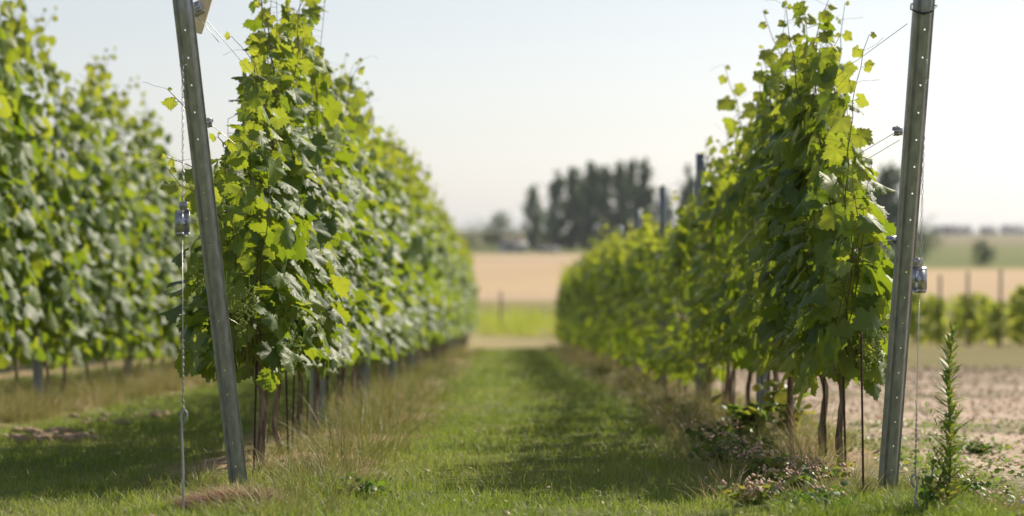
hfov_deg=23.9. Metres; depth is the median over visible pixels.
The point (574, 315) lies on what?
grape vine
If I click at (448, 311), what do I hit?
grape vine
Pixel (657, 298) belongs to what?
grape vine
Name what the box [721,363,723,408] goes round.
vine stake
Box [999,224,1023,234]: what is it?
house
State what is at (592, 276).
grape vine
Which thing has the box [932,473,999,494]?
weed
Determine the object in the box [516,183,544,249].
poplar tree
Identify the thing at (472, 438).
lawn grass
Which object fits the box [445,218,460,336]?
grape vine
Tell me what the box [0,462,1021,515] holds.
meadow grass
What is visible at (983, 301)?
young vine
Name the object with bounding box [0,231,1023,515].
ground
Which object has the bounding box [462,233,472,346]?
grape vine
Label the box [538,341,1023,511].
dry grass
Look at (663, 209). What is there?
trellis post
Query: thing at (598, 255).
grape vine
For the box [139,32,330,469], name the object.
grape vine
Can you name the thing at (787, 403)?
vine stake
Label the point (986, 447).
weed
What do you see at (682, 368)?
grape vine
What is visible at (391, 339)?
grape vine
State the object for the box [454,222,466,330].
grape vine
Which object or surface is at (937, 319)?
young vine
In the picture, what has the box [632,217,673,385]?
grape vine
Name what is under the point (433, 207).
grape vine
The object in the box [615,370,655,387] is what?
weed
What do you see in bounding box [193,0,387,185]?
trellis wire
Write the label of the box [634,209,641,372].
trellis post
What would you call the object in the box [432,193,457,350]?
grape vine
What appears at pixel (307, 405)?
vine stake
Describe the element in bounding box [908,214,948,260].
round bush
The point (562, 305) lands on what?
grape vine
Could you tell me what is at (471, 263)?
grape vine
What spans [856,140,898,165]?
trellis wire
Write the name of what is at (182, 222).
guy wire
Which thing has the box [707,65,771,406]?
grape vine
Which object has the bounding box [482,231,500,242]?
house
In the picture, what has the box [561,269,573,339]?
grape vine
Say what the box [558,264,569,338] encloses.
grape vine
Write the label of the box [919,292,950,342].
young vine
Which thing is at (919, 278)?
guy wire
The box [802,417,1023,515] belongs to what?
clover ground cover
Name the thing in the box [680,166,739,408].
grape vine
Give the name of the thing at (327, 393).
vine stake
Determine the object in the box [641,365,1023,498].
plant litter
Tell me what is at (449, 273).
grape vine
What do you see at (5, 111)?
grape vine
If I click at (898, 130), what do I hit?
trellis wire
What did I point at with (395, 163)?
grape vine
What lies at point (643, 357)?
grape vine
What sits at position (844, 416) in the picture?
vine stake
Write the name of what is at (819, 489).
weed
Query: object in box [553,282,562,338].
grape vine
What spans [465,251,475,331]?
grape vine
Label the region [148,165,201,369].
grape vine
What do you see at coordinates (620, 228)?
trellis post
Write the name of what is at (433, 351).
trellis post
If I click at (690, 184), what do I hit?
poplar tree
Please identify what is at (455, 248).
grape vine
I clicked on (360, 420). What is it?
tall grass
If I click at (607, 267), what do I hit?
grape vine
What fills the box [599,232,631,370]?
grape vine
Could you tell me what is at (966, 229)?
house
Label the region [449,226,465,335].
grape vine
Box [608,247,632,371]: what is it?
grape vine
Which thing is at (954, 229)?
house
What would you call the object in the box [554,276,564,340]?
grape vine
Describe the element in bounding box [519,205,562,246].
round tree
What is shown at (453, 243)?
grape vine
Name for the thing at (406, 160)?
grape vine
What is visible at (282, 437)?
soil litter
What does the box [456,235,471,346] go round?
grape vine
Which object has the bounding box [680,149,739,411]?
grape vine
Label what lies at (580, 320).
grape vine
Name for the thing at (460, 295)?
grape vine
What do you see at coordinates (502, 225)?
round tree
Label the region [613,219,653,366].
grape vine
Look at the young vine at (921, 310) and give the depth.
66.40 m
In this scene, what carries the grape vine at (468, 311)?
on the ground at (530, 277)
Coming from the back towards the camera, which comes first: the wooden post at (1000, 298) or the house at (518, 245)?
the house at (518, 245)
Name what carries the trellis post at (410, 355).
on the ground at (530, 277)
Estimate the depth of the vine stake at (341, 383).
16.92 m
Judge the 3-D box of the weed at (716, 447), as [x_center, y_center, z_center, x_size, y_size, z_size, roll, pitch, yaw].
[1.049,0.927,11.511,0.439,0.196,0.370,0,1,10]
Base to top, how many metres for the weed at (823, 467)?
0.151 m
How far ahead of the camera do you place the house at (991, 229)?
1497.36 m
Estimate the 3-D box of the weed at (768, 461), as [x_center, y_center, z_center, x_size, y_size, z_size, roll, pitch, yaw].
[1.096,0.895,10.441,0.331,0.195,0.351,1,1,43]
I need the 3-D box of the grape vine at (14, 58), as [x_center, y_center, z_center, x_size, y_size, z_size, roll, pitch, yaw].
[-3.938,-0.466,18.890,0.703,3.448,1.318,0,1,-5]
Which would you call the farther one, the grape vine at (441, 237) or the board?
the grape vine at (441, 237)
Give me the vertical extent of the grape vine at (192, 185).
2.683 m
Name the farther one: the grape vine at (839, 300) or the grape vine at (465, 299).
the grape vine at (465, 299)
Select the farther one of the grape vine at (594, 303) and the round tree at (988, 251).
the round tree at (988, 251)
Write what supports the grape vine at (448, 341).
on the ground at (530, 277)
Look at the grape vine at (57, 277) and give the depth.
19.91 m
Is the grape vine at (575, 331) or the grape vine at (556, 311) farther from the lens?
the grape vine at (556, 311)
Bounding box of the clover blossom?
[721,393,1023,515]
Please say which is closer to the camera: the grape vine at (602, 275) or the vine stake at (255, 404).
the vine stake at (255, 404)
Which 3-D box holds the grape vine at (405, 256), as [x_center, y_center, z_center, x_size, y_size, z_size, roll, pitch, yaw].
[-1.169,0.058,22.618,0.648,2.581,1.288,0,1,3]
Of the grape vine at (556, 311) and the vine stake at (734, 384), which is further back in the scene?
the grape vine at (556, 311)
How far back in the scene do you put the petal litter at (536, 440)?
11.63 m
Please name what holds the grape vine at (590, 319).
on the ground at (530, 277)
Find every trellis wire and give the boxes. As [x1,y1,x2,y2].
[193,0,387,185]
[206,118,238,146]
[624,24,906,225]
[626,126,902,250]
[853,235,895,251]
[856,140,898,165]
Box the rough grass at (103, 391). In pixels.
[0,357,241,423]
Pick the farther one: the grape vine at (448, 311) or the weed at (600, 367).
the grape vine at (448, 311)
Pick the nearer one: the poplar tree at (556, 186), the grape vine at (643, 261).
the grape vine at (643, 261)
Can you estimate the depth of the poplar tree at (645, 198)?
398.49 m
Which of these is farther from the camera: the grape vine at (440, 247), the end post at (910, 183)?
the grape vine at (440, 247)
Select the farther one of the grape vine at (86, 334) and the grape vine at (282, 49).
the grape vine at (86, 334)
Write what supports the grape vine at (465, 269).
on the ground at (530, 277)
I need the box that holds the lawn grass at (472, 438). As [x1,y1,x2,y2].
[0,347,1023,515]
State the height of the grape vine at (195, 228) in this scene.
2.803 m
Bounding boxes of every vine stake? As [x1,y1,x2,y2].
[253,340,257,469]
[285,371,288,451]
[291,371,294,444]
[306,380,308,434]
[327,375,328,417]
[337,368,339,412]
[340,367,342,412]
[355,361,357,405]
[709,367,711,410]
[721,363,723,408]
[733,369,735,402]
[748,372,750,403]
[786,377,788,439]
[823,378,826,452]
[842,376,846,466]
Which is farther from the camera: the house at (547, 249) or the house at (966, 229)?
the house at (966, 229)
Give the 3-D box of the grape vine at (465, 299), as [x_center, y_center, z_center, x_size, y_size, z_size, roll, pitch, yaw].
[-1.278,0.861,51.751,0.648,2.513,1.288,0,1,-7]
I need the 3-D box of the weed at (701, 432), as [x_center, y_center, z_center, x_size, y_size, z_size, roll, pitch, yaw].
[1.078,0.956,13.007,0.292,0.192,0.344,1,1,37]
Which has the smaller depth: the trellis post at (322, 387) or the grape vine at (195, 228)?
the trellis post at (322, 387)
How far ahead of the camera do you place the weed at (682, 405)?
16.11 m
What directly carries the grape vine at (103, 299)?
on the ground at (530, 277)
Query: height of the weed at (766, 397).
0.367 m
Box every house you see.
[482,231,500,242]
[496,235,528,252]
[534,242,559,251]
[931,226,943,233]
[943,224,962,233]
[962,224,972,233]
[979,225,996,233]
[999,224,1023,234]
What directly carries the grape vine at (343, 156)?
on the ground at (530, 277)
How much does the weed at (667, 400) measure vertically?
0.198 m
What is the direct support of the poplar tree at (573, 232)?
on the ground at (530, 277)
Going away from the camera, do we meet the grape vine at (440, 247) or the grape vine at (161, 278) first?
the grape vine at (161, 278)
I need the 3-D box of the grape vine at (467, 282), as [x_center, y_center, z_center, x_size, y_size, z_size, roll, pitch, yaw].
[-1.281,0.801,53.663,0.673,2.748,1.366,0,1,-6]
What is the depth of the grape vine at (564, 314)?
54.29 m
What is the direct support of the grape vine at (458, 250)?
on the ground at (530, 277)
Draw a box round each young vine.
[882,301,890,339]
[902,293,936,346]
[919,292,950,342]
[920,297,955,344]
[945,292,975,342]
[953,293,991,346]
[973,300,1014,346]
[975,291,997,342]
[1002,285,1023,346]
[1002,301,1021,340]
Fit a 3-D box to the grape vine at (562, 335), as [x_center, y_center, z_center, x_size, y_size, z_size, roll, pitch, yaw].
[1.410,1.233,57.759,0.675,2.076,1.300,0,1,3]
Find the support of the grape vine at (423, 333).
on the ground at (530, 277)
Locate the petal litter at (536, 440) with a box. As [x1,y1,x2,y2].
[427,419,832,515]
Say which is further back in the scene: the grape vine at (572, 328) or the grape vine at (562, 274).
the grape vine at (562, 274)
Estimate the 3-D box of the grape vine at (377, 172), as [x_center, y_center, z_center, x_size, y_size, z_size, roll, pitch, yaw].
[-1.170,-0.111,17.957,0.673,2.629,1.229,0,1,0]
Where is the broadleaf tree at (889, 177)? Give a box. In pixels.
[865,161,900,251]
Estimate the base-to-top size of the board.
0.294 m
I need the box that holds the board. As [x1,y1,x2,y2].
[195,0,211,33]
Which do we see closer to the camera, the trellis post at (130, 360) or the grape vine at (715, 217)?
the grape vine at (715, 217)
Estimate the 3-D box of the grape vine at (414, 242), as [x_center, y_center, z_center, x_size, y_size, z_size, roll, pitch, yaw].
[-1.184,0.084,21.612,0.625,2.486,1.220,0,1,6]
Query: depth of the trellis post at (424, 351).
33.41 m
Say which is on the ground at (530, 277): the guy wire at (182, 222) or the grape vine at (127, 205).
the grape vine at (127, 205)
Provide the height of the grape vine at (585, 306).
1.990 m
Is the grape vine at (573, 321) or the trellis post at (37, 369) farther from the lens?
the grape vine at (573, 321)
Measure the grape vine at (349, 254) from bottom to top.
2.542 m
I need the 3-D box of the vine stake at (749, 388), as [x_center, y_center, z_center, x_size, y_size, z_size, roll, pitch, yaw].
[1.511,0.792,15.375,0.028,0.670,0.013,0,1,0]
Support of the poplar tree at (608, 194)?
on the ground at (530, 277)
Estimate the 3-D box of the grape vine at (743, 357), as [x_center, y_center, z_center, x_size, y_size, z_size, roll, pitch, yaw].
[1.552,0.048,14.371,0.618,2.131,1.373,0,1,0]
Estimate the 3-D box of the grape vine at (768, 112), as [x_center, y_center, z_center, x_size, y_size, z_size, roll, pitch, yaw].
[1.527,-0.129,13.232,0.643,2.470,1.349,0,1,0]
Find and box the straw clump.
[159,477,301,509]
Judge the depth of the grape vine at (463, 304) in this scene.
48.10 m
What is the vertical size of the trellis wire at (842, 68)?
2.126 m
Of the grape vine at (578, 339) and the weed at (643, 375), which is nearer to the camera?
the weed at (643, 375)
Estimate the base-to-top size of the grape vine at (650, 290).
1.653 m
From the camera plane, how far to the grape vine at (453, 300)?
39.56 m
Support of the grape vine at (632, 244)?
on the ground at (530, 277)
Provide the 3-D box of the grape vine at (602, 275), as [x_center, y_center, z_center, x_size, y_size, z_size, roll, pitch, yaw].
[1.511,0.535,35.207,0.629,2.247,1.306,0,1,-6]
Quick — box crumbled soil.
[1,410,201,442]
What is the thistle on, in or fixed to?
on the ground at (530, 277)
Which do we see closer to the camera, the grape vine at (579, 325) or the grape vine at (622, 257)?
the grape vine at (622, 257)
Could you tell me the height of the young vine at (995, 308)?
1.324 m
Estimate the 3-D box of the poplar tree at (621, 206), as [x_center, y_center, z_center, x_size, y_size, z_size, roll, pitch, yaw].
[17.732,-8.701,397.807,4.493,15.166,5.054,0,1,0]
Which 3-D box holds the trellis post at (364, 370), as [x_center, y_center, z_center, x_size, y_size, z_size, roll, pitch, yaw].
[-1.186,0.338,19.309,0.087,2.350,0.047,0,1,5]
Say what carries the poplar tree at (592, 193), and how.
on the ground at (530, 277)
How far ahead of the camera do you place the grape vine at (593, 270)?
41.05 m
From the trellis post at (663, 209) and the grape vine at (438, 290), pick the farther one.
the grape vine at (438, 290)
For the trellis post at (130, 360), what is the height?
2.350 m
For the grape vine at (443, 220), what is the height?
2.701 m
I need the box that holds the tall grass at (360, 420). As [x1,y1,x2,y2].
[123,339,485,515]
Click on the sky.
(497, 97)
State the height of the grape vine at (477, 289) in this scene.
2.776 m
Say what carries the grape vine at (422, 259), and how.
on the ground at (530, 277)
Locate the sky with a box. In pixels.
[0,0,1023,230]
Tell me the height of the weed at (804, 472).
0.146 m
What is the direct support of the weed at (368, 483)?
on the ground at (530, 277)
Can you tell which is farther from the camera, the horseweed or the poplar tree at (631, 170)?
the poplar tree at (631, 170)
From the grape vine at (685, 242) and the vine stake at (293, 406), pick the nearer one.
the vine stake at (293, 406)
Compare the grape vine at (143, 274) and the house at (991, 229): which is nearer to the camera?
the grape vine at (143, 274)
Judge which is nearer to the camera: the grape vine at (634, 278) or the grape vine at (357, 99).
the grape vine at (357, 99)
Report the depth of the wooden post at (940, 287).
66.51 m
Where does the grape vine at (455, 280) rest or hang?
on the ground at (530, 277)
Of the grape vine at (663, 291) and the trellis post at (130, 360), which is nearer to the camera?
the grape vine at (663, 291)
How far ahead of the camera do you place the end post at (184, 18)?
9.59 m
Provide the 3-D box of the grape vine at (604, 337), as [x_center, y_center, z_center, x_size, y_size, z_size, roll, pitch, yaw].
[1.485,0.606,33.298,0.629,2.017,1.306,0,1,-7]
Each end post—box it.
[172,0,247,487]
[878,0,937,490]
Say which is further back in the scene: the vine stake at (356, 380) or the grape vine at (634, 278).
the grape vine at (634, 278)
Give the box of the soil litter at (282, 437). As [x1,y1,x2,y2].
[23,362,461,515]
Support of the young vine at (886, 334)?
on the ground at (530, 277)
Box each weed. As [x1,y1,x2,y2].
[338,473,391,498]
[584,363,623,374]
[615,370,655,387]
[634,390,692,414]
[647,400,717,425]
[684,417,745,448]
[686,431,778,468]
[711,391,786,443]
[717,473,793,504]
[723,443,801,481]
[752,379,815,433]
[756,459,837,490]
[760,480,857,508]
[789,454,856,483]
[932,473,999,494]
[952,437,1010,454]
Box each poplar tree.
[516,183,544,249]
[544,170,569,248]
[561,166,585,248]
[575,176,590,248]
[579,161,605,248]
[595,165,615,243]
[607,159,632,240]
[625,157,640,235]
[632,157,656,244]
[652,189,675,237]
[675,163,695,225]
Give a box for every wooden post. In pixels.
[499,291,501,327]
[938,275,941,346]
[966,272,969,346]
[999,269,1001,346]
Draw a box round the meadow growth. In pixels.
[470,301,557,337]
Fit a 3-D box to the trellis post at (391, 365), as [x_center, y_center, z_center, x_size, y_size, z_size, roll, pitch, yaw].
[-1.196,0.475,24.011,0.087,2.350,0.047,0,1,5]
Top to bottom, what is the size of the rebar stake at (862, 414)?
0.752 m
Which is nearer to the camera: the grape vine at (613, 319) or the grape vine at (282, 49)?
the grape vine at (282, 49)
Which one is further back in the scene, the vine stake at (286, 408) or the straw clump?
the vine stake at (286, 408)
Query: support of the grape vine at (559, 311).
on the ground at (530, 277)
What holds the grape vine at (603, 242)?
on the ground at (530, 277)
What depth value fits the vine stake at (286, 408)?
12.23 m
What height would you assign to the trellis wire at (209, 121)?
2.180 m
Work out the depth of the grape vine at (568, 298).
51.81 m
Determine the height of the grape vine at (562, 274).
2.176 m
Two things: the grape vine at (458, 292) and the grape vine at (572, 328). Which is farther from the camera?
the grape vine at (572, 328)
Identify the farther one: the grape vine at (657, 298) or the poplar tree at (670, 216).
the poplar tree at (670, 216)
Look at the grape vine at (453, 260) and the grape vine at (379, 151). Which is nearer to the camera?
the grape vine at (379, 151)
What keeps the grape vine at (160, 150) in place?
on the ground at (530, 277)
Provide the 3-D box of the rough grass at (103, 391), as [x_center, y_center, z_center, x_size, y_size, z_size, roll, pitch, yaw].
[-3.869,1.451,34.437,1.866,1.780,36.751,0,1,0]
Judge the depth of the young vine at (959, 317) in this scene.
70.01 m
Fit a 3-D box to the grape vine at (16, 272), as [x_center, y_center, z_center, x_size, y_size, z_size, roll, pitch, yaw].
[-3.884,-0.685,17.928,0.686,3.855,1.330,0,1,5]
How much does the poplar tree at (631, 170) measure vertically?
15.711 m
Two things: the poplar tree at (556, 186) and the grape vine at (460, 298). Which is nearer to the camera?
the grape vine at (460, 298)
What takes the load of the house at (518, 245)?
on the ground at (530, 277)
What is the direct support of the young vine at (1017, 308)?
on the ground at (530, 277)
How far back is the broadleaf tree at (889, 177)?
299.05 m
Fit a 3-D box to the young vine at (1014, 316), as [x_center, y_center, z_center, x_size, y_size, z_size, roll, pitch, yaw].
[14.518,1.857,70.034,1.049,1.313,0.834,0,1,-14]
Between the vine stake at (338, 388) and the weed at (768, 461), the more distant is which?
the vine stake at (338, 388)
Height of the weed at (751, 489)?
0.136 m
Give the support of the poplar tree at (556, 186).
on the ground at (530, 277)
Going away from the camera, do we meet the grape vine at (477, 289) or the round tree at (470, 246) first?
the grape vine at (477, 289)
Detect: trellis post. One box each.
[32,173,42,402]
[124,276,131,386]
[311,125,324,429]
[360,153,368,402]
[388,187,395,387]
[407,352,413,373]
[422,346,425,362]
[432,342,435,361]
[616,226,622,366]
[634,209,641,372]
[659,186,667,387]
[696,153,706,401]
[756,101,770,429]
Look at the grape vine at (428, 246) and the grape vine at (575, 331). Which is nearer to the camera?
the grape vine at (428, 246)
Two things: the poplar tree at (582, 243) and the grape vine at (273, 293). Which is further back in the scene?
the poplar tree at (582, 243)
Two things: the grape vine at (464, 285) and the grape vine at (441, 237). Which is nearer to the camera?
the grape vine at (441, 237)
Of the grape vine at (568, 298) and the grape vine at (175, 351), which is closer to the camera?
the grape vine at (175, 351)
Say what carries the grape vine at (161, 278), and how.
on the ground at (530, 277)
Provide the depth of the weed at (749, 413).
13.38 m
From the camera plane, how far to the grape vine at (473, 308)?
60.27 m
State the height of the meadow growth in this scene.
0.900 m
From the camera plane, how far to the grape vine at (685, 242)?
19.31 m
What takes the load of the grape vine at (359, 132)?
on the ground at (530, 277)
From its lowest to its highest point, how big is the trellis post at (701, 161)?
2.350 m
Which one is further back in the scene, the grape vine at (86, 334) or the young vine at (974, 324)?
the young vine at (974, 324)
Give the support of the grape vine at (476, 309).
on the ground at (530, 277)
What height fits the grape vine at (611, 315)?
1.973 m
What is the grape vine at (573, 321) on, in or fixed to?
on the ground at (530, 277)
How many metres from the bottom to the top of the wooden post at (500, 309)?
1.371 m
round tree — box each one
[454,213,496,249]
[480,209,523,249]
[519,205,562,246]
[968,238,998,266]
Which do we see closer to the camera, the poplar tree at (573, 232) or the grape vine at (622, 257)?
the grape vine at (622, 257)
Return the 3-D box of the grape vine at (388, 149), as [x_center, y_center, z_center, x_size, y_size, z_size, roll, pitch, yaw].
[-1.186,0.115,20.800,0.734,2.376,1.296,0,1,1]
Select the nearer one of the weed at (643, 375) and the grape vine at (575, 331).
the weed at (643, 375)
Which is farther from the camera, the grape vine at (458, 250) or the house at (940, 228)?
the house at (940, 228)
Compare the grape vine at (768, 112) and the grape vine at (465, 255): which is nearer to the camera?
the grape vine at (768, 112)
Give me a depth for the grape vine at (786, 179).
12.05 m
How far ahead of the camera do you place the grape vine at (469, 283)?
55.54 m
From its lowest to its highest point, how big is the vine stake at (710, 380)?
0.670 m
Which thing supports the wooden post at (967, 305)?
on the ground at (530, 277)
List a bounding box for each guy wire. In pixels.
[175,52,189,511]
[910,59,928,509]
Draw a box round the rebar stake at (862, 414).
[860,333,864,493]
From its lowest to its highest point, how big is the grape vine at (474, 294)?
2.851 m
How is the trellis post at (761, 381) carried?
on the ground at (530, 277)
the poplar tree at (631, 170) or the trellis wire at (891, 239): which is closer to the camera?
the trellis wire at (891, 239)
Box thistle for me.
[918,460,943,510]
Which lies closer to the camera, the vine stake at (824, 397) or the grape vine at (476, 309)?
the vine stake at (824, 397)
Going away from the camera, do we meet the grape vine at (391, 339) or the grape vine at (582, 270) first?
the grape vine at (391, 339)
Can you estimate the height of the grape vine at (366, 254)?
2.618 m
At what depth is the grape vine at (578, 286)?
46.50 m
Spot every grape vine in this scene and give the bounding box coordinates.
[0,0,46,368]
[0,0,57,399]
[0,95,14,325]
[9,5,91,398]
[30,48,110,394]
[52,55,132,384]
[78,46,143,381]
[97,75,160,387]
[118,107,179,380]
[136,88,184,373]
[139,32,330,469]
[142,128,193,376]
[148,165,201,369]
[174,180,201,351]
[180,183,207,345]
[220,0,355,452]
[255,0,362,444]
[277,22,370,432]
[301,36,381,424]
[330,62,397,407]
[332,62,383,418]
[338,53,393,411]
[357,122,405,400]
[363,100,409,363]
[369,135,412,392]
[371,135,420,390]
[374,131,423,378]
[382,123,421,364]
[382,125,424,385]
[396,150,426,382]
[398,171,430,376]
[399,147,438,378]
[402,145,434,373]
[407,165,445,373]
[408,158,443,368]
[417,185,445,364]
[420,170,446,367]
[422,181,447,340]
[423,184,450,363]
[427,204,447,365]
[429,194,455,362]
[429,224,450,355]
[431,201,453,357]
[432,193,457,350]
[432,198,454,364]
[437,200,457,356]
[437,235,457,362]
[443,216,461,357]
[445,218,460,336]
[445,225,461,345]
[446,216,462,332]
[446,221,465,356]
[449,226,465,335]
[450,224,466,345]
[451,238,467,350]
[452,229,464,338]
[452,254,468,349]
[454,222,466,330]
[456,231,467,336]
[456,233,469,348]
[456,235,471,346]
[457,241,472,349]
[458,232,468,336]
[461,236,472,329]
[461,254,472,348]
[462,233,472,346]
[462,259,474,346]
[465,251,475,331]
[466,265,478,345]
[467,250,479,342]
[468,250,478,339]
[468,256,478,328]
[553,274,565,346]
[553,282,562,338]
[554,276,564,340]
[556,269,570,345]
[557,266,567,343]
[557,268,570,342]
[558,263,570,347]
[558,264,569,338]
[561,257,581,343]
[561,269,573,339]
[561,274,576,347]
[563,264,579,348]
[566,257,581,349]
[568,266,579,343]
[569,255,586,354]
[570,262,582,351]
[573,246,591,345]
[573,248,583,318]
[573,267,581,346]
[575,259,590,357]
[578,253,599,342]
[579,257,599,357]
[580,247,602,359]
[580,250,596,358]
[581,236,602,354]
[585,236,602,352]
[586,241,610,363]
[587,244,606,359]
[593,218,623,366]
[593,227,615,365]
[597,237,615,354]
[598,234,631,368]
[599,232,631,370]
[603,226,650,370]
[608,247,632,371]
[610,239,645,370]
[611,219,657,373]
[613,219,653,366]
[621,210,678,383]
[622,201,671,380]
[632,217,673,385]
[636,220,681,383]
[638,226,682,391]
[643,234,690,393]
[653,184,695,397]
[655,193,731,402]
[656,207,723,390]
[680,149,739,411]
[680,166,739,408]
[692,136,751,414]
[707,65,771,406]
[715,104,778,431]
[732,0,830,439]
[744,0,874,455]
[775,31,906,465]
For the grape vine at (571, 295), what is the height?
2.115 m
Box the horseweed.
[922,317,975,507]
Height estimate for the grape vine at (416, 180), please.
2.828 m
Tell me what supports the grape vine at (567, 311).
on the ground at (530, 277)
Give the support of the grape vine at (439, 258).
on the ground at (530, 277)
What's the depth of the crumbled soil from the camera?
15.20 m
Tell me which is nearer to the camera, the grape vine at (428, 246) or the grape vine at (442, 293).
the grape vine at (428, 246)
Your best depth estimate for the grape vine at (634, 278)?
26.42 m
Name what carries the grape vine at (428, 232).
on the ground at (530, 277)
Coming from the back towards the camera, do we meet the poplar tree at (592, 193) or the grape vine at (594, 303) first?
the poplar tree at (592, 193)

